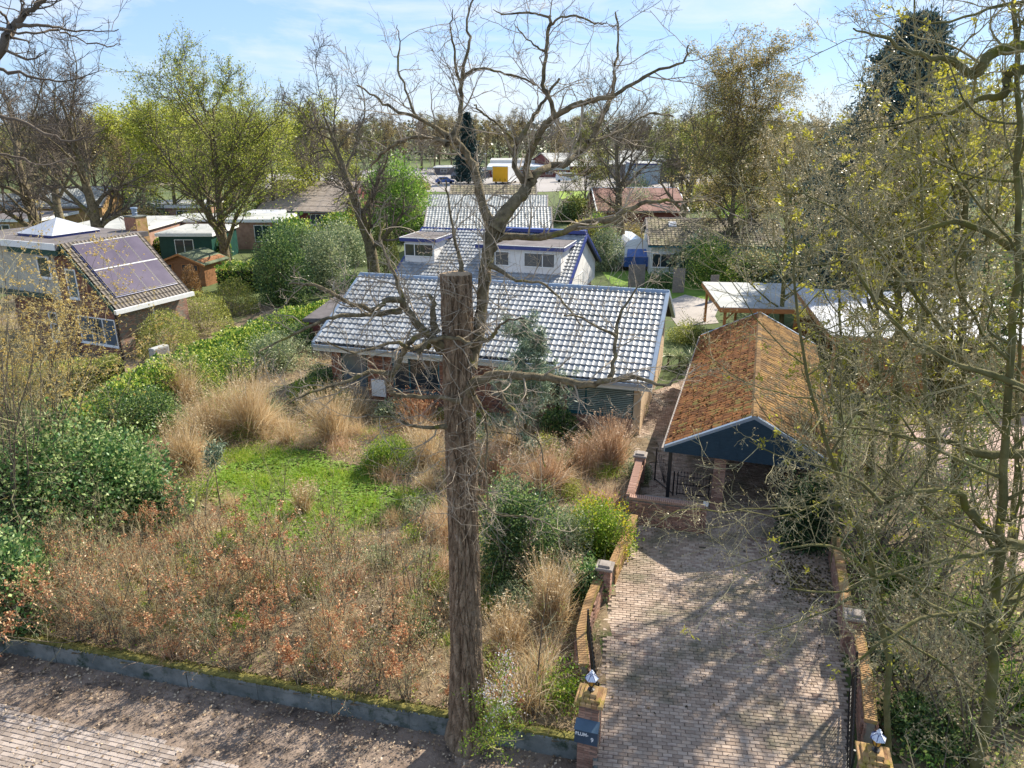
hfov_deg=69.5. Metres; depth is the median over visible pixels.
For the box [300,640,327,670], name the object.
grass tuft
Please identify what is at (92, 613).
beech sapling
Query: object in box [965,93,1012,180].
tree
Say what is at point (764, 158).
tree
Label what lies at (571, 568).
sapling
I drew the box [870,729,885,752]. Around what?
lantern
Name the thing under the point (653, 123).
tree
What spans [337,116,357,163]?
tree
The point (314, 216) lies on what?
window
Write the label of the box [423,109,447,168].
tree
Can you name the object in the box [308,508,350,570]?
beech sapling
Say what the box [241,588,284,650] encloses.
beech sapling
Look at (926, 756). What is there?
green undergrowth
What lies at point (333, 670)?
beech sapling
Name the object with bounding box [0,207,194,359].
brick house
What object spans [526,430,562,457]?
shrub
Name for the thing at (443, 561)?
grass tuft
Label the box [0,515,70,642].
laurel bush
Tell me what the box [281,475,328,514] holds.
pampas grass
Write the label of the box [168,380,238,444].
pampas grass
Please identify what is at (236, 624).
shrub
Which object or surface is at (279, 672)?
beech sapling
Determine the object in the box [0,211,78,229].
flat roof house
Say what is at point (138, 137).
tree
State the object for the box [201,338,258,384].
garden shrub
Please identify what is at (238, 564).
beech sapling
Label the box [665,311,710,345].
garden shrub
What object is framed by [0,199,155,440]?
catkin shrub
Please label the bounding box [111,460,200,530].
laurel bush
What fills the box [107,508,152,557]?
beech sapling
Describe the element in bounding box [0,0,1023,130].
sky
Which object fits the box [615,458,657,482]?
garden shrub
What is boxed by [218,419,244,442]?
grass tuft
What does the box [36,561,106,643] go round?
beech sapling
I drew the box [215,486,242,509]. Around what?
grass tuft
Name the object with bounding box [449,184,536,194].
barn
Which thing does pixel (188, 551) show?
shrub
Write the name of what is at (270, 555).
grass tuft
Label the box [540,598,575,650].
sapling
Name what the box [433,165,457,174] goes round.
workshop
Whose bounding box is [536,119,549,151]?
tree
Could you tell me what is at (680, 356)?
shrub
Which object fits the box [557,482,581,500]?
shrub
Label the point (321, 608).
grass tuft
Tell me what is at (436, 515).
grass tuft
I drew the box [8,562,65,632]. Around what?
beech sapling
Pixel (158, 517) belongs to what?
beech sapling
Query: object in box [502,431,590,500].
pampas grass
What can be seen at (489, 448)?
grass tuft
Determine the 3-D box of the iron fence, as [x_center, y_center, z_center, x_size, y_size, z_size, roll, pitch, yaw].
[6.423,3.559,26.149,1.143,0.970,0.044,5,20,14]
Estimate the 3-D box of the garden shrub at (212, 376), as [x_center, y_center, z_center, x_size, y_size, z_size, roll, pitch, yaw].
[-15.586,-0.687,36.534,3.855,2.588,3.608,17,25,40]
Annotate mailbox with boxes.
[574,717,599,746]
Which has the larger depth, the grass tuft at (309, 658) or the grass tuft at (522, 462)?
the grass tuft at (522, 462)
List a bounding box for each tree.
[0,0,130,184]
[0,10,179,227]
[0,28,96,227]
[0,53,108,218]
[0,123,12,191]
[0,126,37,193]
[0,135,13,189]
[21,109,74,190]
[31,103,96,185]
[70,103,116,185]
[78,94,173,200]
[88,123,105,166]
[94,14,306,270]
[98,89,235,206]
[99,126,120,157]
[101,130,139,207]
[123,97,213,199]
[162,93,261,210]
[177,95,278,210]
[210,100,329,210]
[227,0,765,759]
[263,15,423,272]
[263,116,281,167]
[273,89,362,180]
[280,95,333,184]
[280,125,305,165]
[317,116,331,162]
[335,118,354,156]
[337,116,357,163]
[354,117,365,158]
[356,116,384,170]
[357,142,454,242]
[367,115,395,161]
[378,114,397,161]
[395,120,415,165]
[412,110,431,169]
[413,110,433,166]
[417,114,443,158]
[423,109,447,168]
[430,111,448,164]
[440,113,461,164]
[446,117,460,150]
[470,112,484,149]
[473,118,497,154]
[474,118,494,166]
[483,111,506,157]
[500,115,520,157]
[504,107,527,147]
[514,105,539,152]
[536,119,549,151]
[539,109,564,152]
[549,121,568,161]
[552,104,622,209]
[553,117,572,152]
[559,131,578,169]
[561,116,580,151]
[568,114,590,148]
[572,62,690,263]
[585,115,1023,767]
[586,113,607,147]
[606,110,630,146]
[607,114,634,137]
[610,124,627,153]
[622,118,640,149]
[633,118,646,149]
[640,100,703,186]
[640,132,666,160]
[641,107,660,146]
[649,0,1023,701]
[649,52,746,217]
[660,123,675,152]
[662,110,678,139]
[665,116,718,183]
[673,105,733,184]
[704,120,766,179]
[717,101,935,567]
[729,78,873,324]
[746,126,789,184]
[766,0,1023,767]
[775,129,835,227]
[779,120,806,161]
[780,119,821,185]
[787,116,839,239]
[794,66,986,487]
[798,0,1023,620]
[803,64,1002,504]
[811,116,857,255]
[839,88,866,124]
[856,110,1023,488]
[860,52,1023,514]
[915,167,1023,649]
[916,36,1023,393]
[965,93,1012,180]
[971,126,1013,240]
[991,97,1016,164]
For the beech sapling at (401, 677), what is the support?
on the garden ground at (238, 319)
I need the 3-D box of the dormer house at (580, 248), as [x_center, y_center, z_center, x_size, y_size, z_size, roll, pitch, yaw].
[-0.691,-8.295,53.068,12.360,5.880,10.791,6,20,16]
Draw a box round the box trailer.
[492,165,517,183]
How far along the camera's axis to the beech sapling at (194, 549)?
20.52 m
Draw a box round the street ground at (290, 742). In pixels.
[0,652,576,767]
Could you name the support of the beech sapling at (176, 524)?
on the garden ground at (238, 319)
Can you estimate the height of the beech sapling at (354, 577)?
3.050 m
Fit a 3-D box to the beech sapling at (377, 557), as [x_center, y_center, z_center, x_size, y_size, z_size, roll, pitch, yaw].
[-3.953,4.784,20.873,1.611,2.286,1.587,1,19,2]
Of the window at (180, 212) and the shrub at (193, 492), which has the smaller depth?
the shrub at (193, 492)
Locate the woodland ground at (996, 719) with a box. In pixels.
[838,397,1023,767]
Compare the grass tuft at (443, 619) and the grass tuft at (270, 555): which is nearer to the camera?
the grass tuft at (443, 619)
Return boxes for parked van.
[480,170,489,177]
[555,173,577,181]
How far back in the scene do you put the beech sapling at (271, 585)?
17.95 m
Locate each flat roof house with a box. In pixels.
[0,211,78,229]
[79,216,189,248]
[135,200,223,215]
[154,224,238,258]
[178,213,296,248]
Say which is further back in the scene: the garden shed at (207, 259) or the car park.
the car park
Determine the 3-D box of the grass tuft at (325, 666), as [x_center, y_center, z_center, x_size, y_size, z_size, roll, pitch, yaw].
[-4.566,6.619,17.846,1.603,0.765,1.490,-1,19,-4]
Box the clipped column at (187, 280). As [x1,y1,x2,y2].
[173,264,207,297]
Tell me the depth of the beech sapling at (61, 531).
20.96 m
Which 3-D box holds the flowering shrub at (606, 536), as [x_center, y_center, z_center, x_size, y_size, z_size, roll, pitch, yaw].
[2.802,4.151,22.603,2.741,2.514,2.625,0,19,0]
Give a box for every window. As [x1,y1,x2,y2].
[0,225,9,229]
[35,255,52,279]
[47,311,61,343]
[64,268,80,300]
[78,315,119,348]
[174,239,193,253]
[176,210,188,214]
[181,264,198,272]
[253,225,270,241]
[310,214,327,225]
[392,357,439,394]
[404,243,433,256]
[481,250,509,265]
[523,252,554,268]
[567,386,634,418]
[651,253,676,267]
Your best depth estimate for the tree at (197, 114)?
104.13 m
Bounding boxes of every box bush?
[133,305,199,359]
[187,284,235,336]
[206,276,260,316]
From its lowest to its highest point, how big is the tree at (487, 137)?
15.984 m
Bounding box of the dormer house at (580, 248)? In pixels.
[395,227,600,284]
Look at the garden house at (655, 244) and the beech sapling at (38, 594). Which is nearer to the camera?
the beech sapling at (38, 594)
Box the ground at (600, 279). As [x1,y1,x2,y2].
[0,131,1023,767]
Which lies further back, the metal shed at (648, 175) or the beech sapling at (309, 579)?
the metal shed at (648, 175)
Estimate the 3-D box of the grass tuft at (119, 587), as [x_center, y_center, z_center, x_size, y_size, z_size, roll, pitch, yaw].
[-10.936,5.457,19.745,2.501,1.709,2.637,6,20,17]
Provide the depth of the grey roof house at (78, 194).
94.48 m
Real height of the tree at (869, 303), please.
14.222 m
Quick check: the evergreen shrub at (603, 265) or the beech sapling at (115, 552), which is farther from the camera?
the evergreen shrub at (603, 265)
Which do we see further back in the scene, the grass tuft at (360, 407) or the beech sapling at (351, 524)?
the grass tuft at (360, 407)
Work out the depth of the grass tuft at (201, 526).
23.71 m
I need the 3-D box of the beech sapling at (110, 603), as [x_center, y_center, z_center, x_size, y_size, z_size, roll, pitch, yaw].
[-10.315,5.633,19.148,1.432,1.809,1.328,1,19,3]
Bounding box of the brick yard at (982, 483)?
[905,416,1023,570]
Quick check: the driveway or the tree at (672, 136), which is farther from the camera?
the tree at (672, 136)
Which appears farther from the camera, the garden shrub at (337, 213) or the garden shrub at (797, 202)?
the garden shrub at (797, 202)
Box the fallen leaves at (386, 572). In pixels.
[40,350,643,726]
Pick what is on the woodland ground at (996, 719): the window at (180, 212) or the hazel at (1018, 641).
the hazel at (1018, 641)
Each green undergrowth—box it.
[35,341,612,718]
[839,384,1023,767]
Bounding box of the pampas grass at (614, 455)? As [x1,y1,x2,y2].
[561,405,654,476]
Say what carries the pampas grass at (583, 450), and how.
on the garden ground at (238, 319)
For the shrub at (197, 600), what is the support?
on the garden ground at (238, 319)
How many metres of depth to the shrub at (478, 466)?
27.82 m
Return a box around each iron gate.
[586,609,599,685]
[846,651,858,767]
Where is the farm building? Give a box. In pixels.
[586,187,689,226]
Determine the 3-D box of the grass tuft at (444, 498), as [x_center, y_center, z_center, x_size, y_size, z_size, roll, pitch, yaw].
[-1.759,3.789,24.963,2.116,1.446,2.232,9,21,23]
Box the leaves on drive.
[601,389,840,759]
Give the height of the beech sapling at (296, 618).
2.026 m
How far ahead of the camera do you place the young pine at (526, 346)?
28.27 m
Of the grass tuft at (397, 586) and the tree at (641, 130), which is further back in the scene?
the tree at (641, 130)
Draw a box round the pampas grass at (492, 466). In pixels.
[476,428,526,489]
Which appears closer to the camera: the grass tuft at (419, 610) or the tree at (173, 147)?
the grass tuft at (419, 610)
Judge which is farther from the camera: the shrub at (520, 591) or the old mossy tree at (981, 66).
the shrub at (520, 591)
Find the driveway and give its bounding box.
[593,379,854,767]
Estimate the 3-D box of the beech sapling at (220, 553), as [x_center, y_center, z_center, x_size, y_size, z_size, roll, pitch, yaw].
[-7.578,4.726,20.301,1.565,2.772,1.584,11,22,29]
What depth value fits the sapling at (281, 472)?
26.01 m
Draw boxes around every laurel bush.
[0,380,136,568]
[0,385,67,442]
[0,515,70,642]
[56,412,204,531]
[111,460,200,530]
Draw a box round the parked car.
[435,177,454,183]
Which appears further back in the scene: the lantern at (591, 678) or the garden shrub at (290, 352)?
the garden shrub at (290, 352)
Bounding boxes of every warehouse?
[487,163,568,176]
[490,158,534,162]
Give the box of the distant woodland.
[0,118,1015,161]
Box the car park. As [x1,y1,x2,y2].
[265,167,722,191]
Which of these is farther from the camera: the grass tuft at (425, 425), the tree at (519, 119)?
the tree at (519, 119)
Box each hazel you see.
[758,349,1023,589]
[767,312,943,520]
[802,327,1023,589]
[821,516,1023,735]
[827,284,1023,447]
[868,576,1023,767]
[908,395,1023,662]
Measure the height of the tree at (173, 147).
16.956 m
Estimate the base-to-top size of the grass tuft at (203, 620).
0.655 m
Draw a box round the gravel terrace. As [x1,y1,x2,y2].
[672,295,718,325]
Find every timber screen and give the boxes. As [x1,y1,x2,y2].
[628,264,645,286]
[672,268,685,292]
[709,275,718,300]
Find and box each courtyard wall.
[625,459,642,520]
[628,493,706,533]
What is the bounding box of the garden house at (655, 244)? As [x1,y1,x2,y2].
[641,217,787,275]
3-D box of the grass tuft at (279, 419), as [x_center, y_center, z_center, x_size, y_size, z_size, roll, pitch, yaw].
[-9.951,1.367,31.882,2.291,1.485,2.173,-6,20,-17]
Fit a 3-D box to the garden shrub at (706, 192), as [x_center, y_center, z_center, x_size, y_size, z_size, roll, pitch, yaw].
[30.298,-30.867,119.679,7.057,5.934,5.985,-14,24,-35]
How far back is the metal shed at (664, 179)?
178.74 m
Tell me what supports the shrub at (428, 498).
on the garden ground at (238, 319)
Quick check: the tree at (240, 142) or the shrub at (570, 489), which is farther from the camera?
the tree at (240, 142)
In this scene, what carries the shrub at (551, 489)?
on the garden ground at (238, 319)
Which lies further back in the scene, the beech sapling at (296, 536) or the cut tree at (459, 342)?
the beech sapling at (296, 536)
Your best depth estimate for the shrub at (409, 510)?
24.68 m
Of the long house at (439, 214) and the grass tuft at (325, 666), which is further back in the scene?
the long house at (439, 214)
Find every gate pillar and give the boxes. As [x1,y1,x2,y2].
[574,682,607,767]
[855,741,893,767]
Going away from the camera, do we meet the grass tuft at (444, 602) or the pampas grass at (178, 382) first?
the grass tuft at (444, 602)
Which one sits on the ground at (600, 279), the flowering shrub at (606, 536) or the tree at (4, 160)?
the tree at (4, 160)
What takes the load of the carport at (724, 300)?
on the ground at (600, 279)
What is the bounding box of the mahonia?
[354,426,419,475]
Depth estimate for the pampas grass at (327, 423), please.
30.63 m
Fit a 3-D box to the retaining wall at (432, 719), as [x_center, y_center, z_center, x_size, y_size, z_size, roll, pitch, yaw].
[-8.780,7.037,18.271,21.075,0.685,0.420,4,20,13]
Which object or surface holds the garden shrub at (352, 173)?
on the ground at (600, 279)
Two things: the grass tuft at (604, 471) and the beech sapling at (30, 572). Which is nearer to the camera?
the beech sapling at (30, 572)
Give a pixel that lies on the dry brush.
(398, 574)
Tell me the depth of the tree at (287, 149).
226.96 m
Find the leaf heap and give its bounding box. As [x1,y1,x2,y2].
[743,532,836,626]
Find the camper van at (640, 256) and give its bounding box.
[613,231,648,268]
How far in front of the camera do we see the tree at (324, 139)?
232.60 m
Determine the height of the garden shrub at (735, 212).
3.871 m
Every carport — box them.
[701,282,829,353]
[796,288,1023,400]
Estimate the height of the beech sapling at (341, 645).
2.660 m
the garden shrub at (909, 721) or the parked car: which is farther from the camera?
the parked car
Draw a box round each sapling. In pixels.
[0,512,65,572]
[0,562,56,631]
[7,475,60,543]
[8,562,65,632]
[12,578,57,616]
[17,500,63,548]
[23,526,83,605]
[23,583,69,629]
[27,507,93,562]
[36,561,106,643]
[37,518,87,586]
[38,559,85,628]
[40,459,114,541]
[42,500,98,578]
[48,534,102,627]
[50,527,99,599]
[51,487,90,555]
[53,524,145,641]
[62,485,135,571]
[63,507,137,599]
[64,537,118,601]
[65,587,122,647]
[66,521,106,585]
[69,566,116,645]
[71,583,98,629]
[78,478,131,563]
[79,530,146,580]
[79,543,138,609]
[83,589,130,645]
[93,577,138,622]
[99,509,189,614]
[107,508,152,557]
[114,598,150,645]
[119,501,159,544]
[127,527,178,587]
[130,613,163,653]
[131,516,226,597]
[136,575,176,643]
[138,498,177,546]
[139,525,214,620]
[139,594,200,658]
[141,613,181,656]
[143,466,232,567]
[143,504,180,555]
[147,483,213,565]
[155,480,206,554]
[157,431,237,545]
[157,446,235,549]
[157,571,250,679]
[161,442,231,539]
[162,524,218,595]
[163,526,235,604]
[163,590,217,659]
[165,562,246,651]
[166,537,247,641]
[171,514,225,587]
[175,609,220,657]
[180,607,212,655]
[189,484,260,573]
[204,509,271,586]
[208,503,250,557]
[213,604,245,657]
[217,591,265,665]
[219,531,264,582]
[223,531,277,607]
[226,494,259,549]
[236,625,261,664]
[238,468,281,546]
[239,497,307,613]
[240,581,290,634]
[241,468,295,565]
[241,501,300,593]
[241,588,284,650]
[241,600,299,677]
[247,463,297,558]
[247,513,331,616]
[253,608,320,669]
[257,574,306,666]
[259,445,300,500]
[260,508,325,573]
[263,609,321,685]
[268,526,332,601]
[274,568,329,635]
[281,565,353,633]
[285,613,321,668]
[286,592,369,688]
[290,519,341,577]
[293,494,341,566]
[293,580,355,672]
[298,510,369,581]
[299,558,366,648]
[299,589,397,720]
[302,514,388,620]
[304,469,357,533]
[304,545,365,607]
[308,496,366,560]
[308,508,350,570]
[310,640,342,683]
[312,628,328,670]
[315,626,362,676]
[318,494,363,594]
[329,597,407,696]
[333,485,373,569]
[344,569,387,622]
[344,588,406,658]
[347,625,386,684]
[353,510,395,587]
[357,544,399,609]
[361,485,401,575]
[363,618,407,695]
[363,646,385,682]
[367,536,419,629]
[370,434,419,492]
[377,496,423,564]
[377,515,443,613]
[378,625,414,702]
[379,570,448,664]
[381,590,431,644]
[382,646,423,704]
[383,572,445,671]
[384,508,448,597]
[396,463,440,544]
[400,515,447,585]
[406,584,449,653]
[410,634,449,686]
[412,646,441,694]
[436,671,449,704]
[482,636,522,708]
[485,629,551,723]
[494,530,552,581]
[496,573,539,623]
[501,565,582,697]
[503,679,525,711]
[505,555,530,589]
[506,529,567,579]
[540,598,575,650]
[544,518,586,586]
[544,651,586,698]
[551,546,589,600]
[837,402,879,475]
[899,691,1004,767]
[910,573,953,606]
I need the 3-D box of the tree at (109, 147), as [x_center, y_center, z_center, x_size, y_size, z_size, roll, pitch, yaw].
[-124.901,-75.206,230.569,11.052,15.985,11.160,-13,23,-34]
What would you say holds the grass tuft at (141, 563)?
on the garden ground at (238, 319)
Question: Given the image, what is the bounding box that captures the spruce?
[738,3,1014,294]
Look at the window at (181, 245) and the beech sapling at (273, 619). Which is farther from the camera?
the window at (181, 245)
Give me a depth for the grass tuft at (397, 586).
21.08 m
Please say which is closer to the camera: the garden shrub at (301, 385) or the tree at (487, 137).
the garden shrub at (301, 385)
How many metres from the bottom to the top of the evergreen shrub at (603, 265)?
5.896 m
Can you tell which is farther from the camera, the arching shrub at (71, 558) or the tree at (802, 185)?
the tree at (802, 185)
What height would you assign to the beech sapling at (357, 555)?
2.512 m
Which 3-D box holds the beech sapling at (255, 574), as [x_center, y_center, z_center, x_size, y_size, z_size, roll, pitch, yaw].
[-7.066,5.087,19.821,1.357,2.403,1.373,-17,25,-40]
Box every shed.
[163,247,228,285]
[532,152,608,175]
[607,150,665,177]
[625,161,661,183]
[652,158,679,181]
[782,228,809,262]
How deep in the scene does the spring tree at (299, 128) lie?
113.64 m
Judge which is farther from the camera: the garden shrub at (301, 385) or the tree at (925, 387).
the garden shrub at (301, 385)
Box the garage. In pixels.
[661,311,842,510]
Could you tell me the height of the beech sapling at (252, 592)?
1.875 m
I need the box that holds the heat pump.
[148,344,169,360]
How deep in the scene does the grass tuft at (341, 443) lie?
30.03 m
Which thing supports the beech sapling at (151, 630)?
on the garden ground at (238, 319)
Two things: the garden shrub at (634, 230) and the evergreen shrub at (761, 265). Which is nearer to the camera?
the evergreen shrub at (761, 265)
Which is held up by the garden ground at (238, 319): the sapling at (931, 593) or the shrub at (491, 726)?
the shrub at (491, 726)
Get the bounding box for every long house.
[421,194,547,216]
[423,206,552,228]
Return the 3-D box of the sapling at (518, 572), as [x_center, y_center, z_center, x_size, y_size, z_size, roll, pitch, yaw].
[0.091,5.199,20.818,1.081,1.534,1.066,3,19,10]
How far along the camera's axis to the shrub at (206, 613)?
19.14 m
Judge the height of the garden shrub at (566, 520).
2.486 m
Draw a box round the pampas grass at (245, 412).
[187,355,303,449]
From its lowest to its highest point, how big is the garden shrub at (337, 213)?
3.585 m
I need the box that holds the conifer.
[450,112,488,183]
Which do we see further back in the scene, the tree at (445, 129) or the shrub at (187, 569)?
the tree at (445, 129)
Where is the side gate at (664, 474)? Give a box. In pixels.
[654,448,674,495]
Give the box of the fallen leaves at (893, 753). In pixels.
[843,396,1023,767]
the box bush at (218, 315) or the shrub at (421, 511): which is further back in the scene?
the box bush at (218, 315)
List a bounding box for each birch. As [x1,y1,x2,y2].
[660,18,819,225]
[679,30,816,244]
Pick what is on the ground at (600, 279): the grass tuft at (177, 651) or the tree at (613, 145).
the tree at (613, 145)
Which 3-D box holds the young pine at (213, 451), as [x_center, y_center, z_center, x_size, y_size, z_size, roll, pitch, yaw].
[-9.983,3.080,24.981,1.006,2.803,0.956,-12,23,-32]
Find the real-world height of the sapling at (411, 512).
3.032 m
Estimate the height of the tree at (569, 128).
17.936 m
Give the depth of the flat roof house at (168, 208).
94.72 m
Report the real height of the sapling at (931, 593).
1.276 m
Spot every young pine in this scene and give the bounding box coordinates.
[199,436,228,510]
[476,307,583,453]
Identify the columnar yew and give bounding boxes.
[371,212,411,273]
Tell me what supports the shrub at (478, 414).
on the garden ground at (238, 319)
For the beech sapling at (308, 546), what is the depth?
20.59 m
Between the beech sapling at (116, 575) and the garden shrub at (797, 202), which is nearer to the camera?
the beech sapling at (116, 575)
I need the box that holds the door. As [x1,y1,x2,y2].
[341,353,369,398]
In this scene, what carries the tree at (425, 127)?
on the ground at (600, 279)
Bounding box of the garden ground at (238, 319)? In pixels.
[0,295,661,741]
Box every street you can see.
[0,653,576,767]
[0,704,238,767]
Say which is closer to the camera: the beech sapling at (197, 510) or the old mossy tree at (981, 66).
the old mossy tree at (981, 66)
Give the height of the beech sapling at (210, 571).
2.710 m
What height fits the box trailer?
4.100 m
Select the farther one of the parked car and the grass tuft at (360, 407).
the parked car
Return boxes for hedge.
[0,297,329,464]
[0,352,128,408]
[153,237,233,260]
[214,254,307,292]
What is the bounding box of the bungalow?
[311,272,674,434]
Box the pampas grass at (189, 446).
[144,400,226,477]
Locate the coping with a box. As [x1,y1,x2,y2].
[645,494,688,503]
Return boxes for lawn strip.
[559,191,587,198]
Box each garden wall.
[574,574,603,683]
[609,514,637,584]
[828,536,852,635]
[848,630,878,743]
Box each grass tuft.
[69,547,155,618]
[96,525,166,586]
[132,625,199,669]
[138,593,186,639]
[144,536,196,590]
[145,518,200,554]
[147,608,176,637]
[150,427,190,455]
[159,414,189,433]
[170,599,227,641]
[183,511,219,542]
[198,433,223,455]
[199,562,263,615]
[200,564,258,603]
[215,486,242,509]
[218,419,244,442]
[240,552,303,600]
[244,512,297,546]
[250,403,306,444]
[250,535,289,561]
[254,423,273,439]
[256,556,293,576]
[257,402,298,431]
[287,596,362,647]
[288,388,326,421]
[288,582,356,633]
[290,424,317,450]
[293,640,352,681]
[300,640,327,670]
[304,613,377,678]
[311,425,362,455]
[324,552,378,592]
[341,413,366,438]
[343,421,366,435]
[347,379,373,415]
[356,426,385,443]
[363,426,386,437]
[363,453,420,485]
[373,411,401,429]
[374,501,408,533]
[384,452,418,474]
[384,496,446,538]
[386,568,416,596]
[389,408,443,444]
[396,589,433,629]
[404,416,438,438]
[405,457,445,490]
[405,536,482,584]
[415,485,447,544]
[416,499,447,536]
[420,415,444,437]
[422,515,447,549]
[423,598,449,625]
[430,474,486,497]
[432,593,448,617]
[433,629,449,651]
[434,483,479,514]
[477,431,513,458]
[480,579,512,618]
[482,602,562,670]
[483,423,503,442]
[487,631,573,724]
[491,411,522,449]
[492,447,521,464]
[501,615,579,692]
[502,443,537,476]
[515,412,539,435]
[517,461,571,501]
[558,467,586,486]
[566,446,619,479]
[572,479,626,513]
[578,480,601,495]
[586,459,626,479]
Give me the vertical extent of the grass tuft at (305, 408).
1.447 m
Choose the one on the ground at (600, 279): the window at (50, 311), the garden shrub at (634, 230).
the garden shrub at (634, 230)
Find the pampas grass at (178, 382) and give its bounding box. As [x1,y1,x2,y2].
[139,350,227,407]
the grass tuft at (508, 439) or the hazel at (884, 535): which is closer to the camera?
the hazel at (884, 535)
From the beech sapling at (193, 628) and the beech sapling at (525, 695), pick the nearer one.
the beech sapling at (525, 695)
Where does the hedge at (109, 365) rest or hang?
on the garden ground at (238, 319)
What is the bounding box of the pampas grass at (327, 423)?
[277,376,368,448]
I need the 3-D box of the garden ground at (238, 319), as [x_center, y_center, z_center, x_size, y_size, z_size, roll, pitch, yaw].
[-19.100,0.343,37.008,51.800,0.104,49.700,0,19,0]
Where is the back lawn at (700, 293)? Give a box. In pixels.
[602,269,708,299]
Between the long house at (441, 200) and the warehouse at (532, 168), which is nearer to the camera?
the long house at (441, 200)
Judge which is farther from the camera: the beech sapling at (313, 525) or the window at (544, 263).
the window at (544, 263)
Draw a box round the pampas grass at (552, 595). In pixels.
[509,540,592,637]
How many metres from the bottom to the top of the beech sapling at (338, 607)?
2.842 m
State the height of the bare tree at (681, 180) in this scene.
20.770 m
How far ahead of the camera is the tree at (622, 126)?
248.32 m
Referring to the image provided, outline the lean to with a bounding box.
[302,294,342,338]
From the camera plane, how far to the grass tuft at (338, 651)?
17.98 m
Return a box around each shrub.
[0,195,178,551]
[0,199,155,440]
[0,217,208,499]
[0,496,131,620]
[0,523,172,681]
[0,563,50,645]
[68,537,232,655]
[72,371,164,445]
[119,189,150,205]
[120,528,304,640]
[121,380,192,436]
[122,189,169,215]
[124,200,166,215]
[134,598,158,617]
[161,537,208,566]
[164,550,202,586]
[169,350,244,396]
[171,478,200,511]
[177,598,229,655]
[178,589,216,613]
[182,480,208,506]
[189,471,227,502]
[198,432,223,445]
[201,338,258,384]
[203,525,247,555]
[209,571,261,618]
[216,536,236,554]
[219,606,257,638]
[222,195,237,212]
[224,204,255,217]
[227,204,321,306]
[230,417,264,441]
[242,324,288,364]
[242,326,324,375]
[246,559,289,589]
[249,212,322,263]
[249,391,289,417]
[268,209,322,249]
[270,216,309,242]
[275,315,315,350]
[283,373,329,405]
[286,210,359,294]
[298,570,328,599]
[300,362,340,394]
[305,206,371,267]
[318,206,356,231]
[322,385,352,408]
[328,268,358,293]
[334,192,371,227]
[337,404,354,421]
[340,163,365,180]
[349,536,400,569]
[362,173,383,190]
[373,396,423,426]
[385,609,443,646]
[389,484,435,517]
[393,485,406,495]
[393,587,435,618]
[395,518,428,548]
[398,491,429,523]
[398,543,448,571]
[405,497,437,521]
[409,175,429,195]
[416,576,446,596]
[420,489,443,513]
[422,565,448,583]
[432,408,443,422]
[442,645,542,766]
[476,406,492,426]
[476,408,513,432]
[477,449,488,483]
[478,442,580,586]
[480,567,502,589]
[480,569,526,600]
[482,640,498,681]
[487,572,537,610]
[494,467,531,501]
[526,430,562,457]
[529,652,587,722]
[530,482,559,503]
[535,402,580,440]
[537,492,604,568]
[552,198,580,223]
[556,447,583,470]
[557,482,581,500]
[558,478,584,494]
[560,483,644,563]
[560,546,615,604]
[563,190,594,220]
[567,216,596,238]
[577,429,596,448]
[578,194,664,226]
[579,215,604,242]
[581,214,634,271]
[585,209,614,231]
[613,219,643,239]
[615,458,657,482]
[625,173,652,186]
[626,184,665,200]
[643,268,672,289]
[662,346,693,371]
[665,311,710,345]
[666,228,726,281]
[674,182,709,211]
[684,224,751,289]
[695,180,717,208]
[709,180,741,202]
[712,201,749,217]
[718,452,845,557]
[722,252,765,282]
[724,189,766,212]
[726,244,779,282]
[727,241,786,282]
[768,238,824,283]
[782,191,810,207]
[853,539,949,601]
[865,627,939,678]
[877,686,985,767]
[937,589,1022,646]
[944,454,1009,481]
[970,640,1023,726]
[972,201,1010,222]
[982,186,1023,213]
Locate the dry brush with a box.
[17,342,644,733]
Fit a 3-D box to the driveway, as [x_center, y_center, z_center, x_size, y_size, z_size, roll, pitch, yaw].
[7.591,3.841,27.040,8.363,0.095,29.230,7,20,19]
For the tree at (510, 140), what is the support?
on the ground at (600, 279)
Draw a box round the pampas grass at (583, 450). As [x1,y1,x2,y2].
[561,425,620,477]
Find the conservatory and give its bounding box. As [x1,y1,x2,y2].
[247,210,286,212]
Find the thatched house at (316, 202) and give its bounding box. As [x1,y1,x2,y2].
[255,180,375,227]
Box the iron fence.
[676,471,710,498]
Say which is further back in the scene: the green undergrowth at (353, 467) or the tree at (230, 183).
the tree at (230, 183)
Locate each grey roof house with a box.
[0,193,23,213]
[35,186,125,222]
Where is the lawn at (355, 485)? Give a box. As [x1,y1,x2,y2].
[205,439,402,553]
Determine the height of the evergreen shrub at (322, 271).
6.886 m
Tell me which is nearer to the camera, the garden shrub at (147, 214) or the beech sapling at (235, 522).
the beech sapling at (235, 522)
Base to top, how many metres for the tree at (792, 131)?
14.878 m
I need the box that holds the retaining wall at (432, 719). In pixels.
[0,629,576,759]
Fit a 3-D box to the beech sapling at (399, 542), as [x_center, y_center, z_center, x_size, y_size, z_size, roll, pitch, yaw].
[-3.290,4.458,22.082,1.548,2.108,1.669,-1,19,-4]
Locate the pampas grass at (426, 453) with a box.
[398,417,444,479]
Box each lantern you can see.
[585,670,598,691]
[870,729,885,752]
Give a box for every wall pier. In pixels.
[595,559,614,602]
[633,450,647,482]
[839,607,865,653]
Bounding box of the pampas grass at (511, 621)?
[481,589,545,670]

